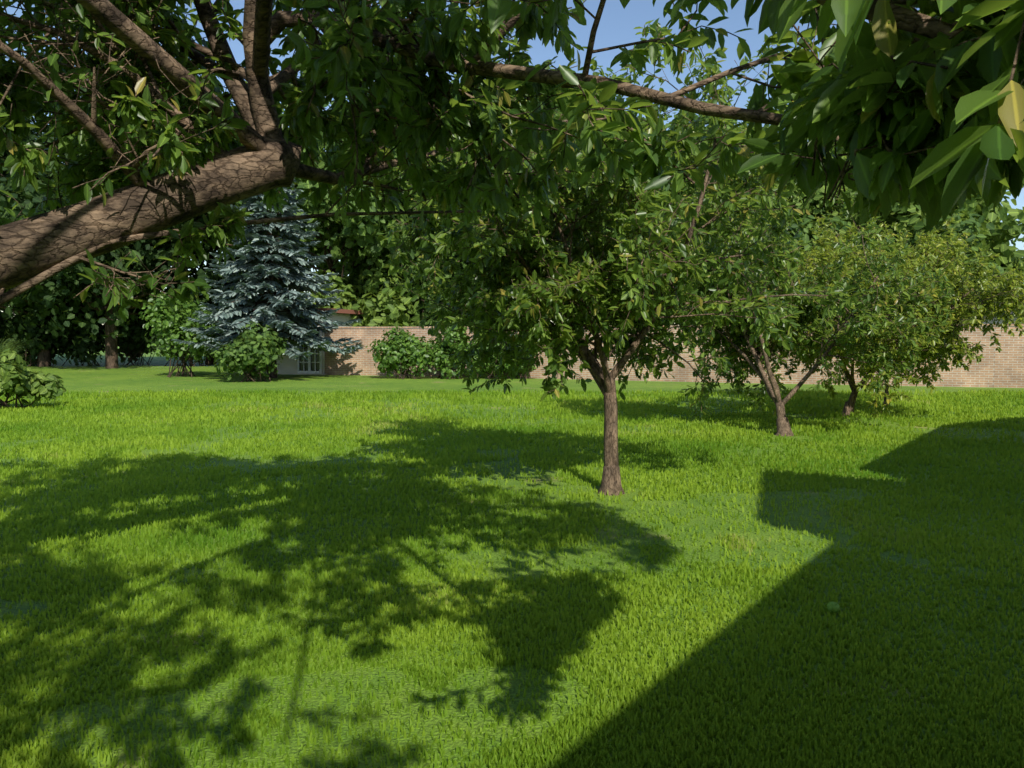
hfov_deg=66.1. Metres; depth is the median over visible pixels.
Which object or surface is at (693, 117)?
tree
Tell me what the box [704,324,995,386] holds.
garden wall
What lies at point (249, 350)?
shrub
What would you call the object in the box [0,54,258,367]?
grove tree
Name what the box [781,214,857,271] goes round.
tree
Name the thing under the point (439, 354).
hedge
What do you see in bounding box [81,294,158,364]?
grove hedge
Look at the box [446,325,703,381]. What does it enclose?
garden wall
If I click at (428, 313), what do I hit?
hedge
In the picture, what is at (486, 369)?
bush
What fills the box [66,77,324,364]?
grove tree
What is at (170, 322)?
shrub
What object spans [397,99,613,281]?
tree
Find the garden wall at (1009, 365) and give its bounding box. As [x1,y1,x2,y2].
[993,324,1023,387]
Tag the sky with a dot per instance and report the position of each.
(616, 26)
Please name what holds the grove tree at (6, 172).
on the lawn ground at (152, 375)
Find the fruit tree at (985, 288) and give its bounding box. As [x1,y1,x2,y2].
[728,214,1023,418]
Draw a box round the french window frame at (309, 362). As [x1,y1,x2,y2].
[297,326,321,373]
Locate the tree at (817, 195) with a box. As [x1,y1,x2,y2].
[735,139,897,252]
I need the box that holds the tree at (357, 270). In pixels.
[308,87,398,282]
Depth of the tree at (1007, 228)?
32.05 m
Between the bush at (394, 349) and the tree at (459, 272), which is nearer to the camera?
the bush at (394, 349)
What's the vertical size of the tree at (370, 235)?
12.260 m
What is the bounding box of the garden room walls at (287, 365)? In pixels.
[266,313,363,374]
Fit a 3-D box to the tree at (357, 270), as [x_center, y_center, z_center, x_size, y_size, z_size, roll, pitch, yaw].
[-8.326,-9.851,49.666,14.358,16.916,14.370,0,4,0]
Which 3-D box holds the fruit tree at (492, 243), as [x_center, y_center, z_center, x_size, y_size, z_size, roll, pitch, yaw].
[0.893,-1.425,7.723,5.273,5.171,3.952,2,4,33]
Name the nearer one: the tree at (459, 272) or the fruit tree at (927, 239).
the fruit tree at (927, 239)
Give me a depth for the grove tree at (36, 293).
37.65 m
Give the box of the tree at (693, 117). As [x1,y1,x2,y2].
[572,110,789,233]
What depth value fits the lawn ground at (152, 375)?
5.36 m
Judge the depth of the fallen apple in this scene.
4.52 m
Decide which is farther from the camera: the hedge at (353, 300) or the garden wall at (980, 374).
the hedge at (353, 300)
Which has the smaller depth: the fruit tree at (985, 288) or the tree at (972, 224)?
the fruit tree at (985, 288)
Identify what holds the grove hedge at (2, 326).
on the lawn ground at (152, 375)
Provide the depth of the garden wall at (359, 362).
31.90 m
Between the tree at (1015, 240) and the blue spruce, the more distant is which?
the tree at (1015, 240)
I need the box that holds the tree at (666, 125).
[645,96,778,137]
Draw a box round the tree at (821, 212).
[667,121,873,268]
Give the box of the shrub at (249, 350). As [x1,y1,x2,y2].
[210,320,288,381]
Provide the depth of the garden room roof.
33.21 m
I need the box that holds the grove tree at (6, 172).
[2,118,46,305]
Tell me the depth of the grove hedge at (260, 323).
41.13 m
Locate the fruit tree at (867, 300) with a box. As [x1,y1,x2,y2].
[618,155,956,435]
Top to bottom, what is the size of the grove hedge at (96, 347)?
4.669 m
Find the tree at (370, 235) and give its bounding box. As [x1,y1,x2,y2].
[221,104,427,299]
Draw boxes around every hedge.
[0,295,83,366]
[0,308,15,346]
[39,290,120,365]
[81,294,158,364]
[140,289,222,366]
[211,280,262,344]
[301,265,419,326]
[357,243,463,326]
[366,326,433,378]
[409,316,477,378]
[421,271,492,325]
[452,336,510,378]
[496,332,537,378]
[609,295,674,325]
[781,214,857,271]
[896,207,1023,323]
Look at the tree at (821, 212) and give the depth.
37.69 m
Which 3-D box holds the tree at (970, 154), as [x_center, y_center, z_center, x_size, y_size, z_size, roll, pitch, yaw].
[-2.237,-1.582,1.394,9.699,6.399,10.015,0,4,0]
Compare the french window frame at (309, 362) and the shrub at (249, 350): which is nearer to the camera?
the shrub at (249, 350)
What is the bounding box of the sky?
[1,0,1023,334]
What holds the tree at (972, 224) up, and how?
on the lawn ground at (152, 375)
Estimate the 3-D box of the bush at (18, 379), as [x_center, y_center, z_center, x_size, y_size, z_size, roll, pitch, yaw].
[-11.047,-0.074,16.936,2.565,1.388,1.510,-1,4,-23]
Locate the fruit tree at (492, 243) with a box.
[382,17,862,495]
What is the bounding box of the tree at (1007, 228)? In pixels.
[860,187,1023,283]
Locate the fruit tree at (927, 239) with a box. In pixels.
[769,214,992,405]
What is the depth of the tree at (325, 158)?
35.86 m
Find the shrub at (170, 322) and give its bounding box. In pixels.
[139,292,217,377]
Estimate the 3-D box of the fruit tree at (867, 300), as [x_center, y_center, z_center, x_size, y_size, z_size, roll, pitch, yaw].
[4.435,-1.452,13.277,5.556,4.561,4.832,0,4,0]
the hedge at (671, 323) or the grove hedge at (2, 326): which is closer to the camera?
the hedge at (671, 323)
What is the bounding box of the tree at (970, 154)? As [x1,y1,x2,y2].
[0,0,1023,321]
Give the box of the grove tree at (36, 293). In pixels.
[0,96,166,366]
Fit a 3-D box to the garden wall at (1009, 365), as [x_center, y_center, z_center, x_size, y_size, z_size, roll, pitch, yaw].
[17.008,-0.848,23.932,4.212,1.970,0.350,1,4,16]
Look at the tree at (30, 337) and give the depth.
40.22 m
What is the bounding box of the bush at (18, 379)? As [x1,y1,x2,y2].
[0,348,66,408]
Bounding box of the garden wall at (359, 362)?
[255,326,445,375]
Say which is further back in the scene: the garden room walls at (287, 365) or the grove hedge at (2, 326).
the grove hedge at (2, 326)
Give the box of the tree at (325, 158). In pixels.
[300,74,466,281]
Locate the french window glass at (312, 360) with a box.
[299,328,319,370]
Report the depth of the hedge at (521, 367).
29.26 m
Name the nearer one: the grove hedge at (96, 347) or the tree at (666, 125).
the grove hedge at (96, 347)
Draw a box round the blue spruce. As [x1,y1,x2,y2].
[173,178,364,377]
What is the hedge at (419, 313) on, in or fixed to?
on the lawn ground at (152, 375)
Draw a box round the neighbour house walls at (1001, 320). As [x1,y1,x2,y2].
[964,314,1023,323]
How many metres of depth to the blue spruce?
29.09 m
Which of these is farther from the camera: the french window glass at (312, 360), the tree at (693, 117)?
the tree at (693, 117)
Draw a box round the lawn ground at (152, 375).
[0,343,1023,767]
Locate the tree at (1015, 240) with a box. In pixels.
[978,202,1017,246]
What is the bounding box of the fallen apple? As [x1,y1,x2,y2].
[827,601,839,612]
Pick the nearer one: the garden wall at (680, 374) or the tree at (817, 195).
the garden wall at (680, 374)
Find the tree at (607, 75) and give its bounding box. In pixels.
[520,65,684,241]
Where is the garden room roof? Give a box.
[253,308,362,314]
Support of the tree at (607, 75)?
on the lawn ground at (152, 375)
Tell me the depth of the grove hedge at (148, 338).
40.82 m

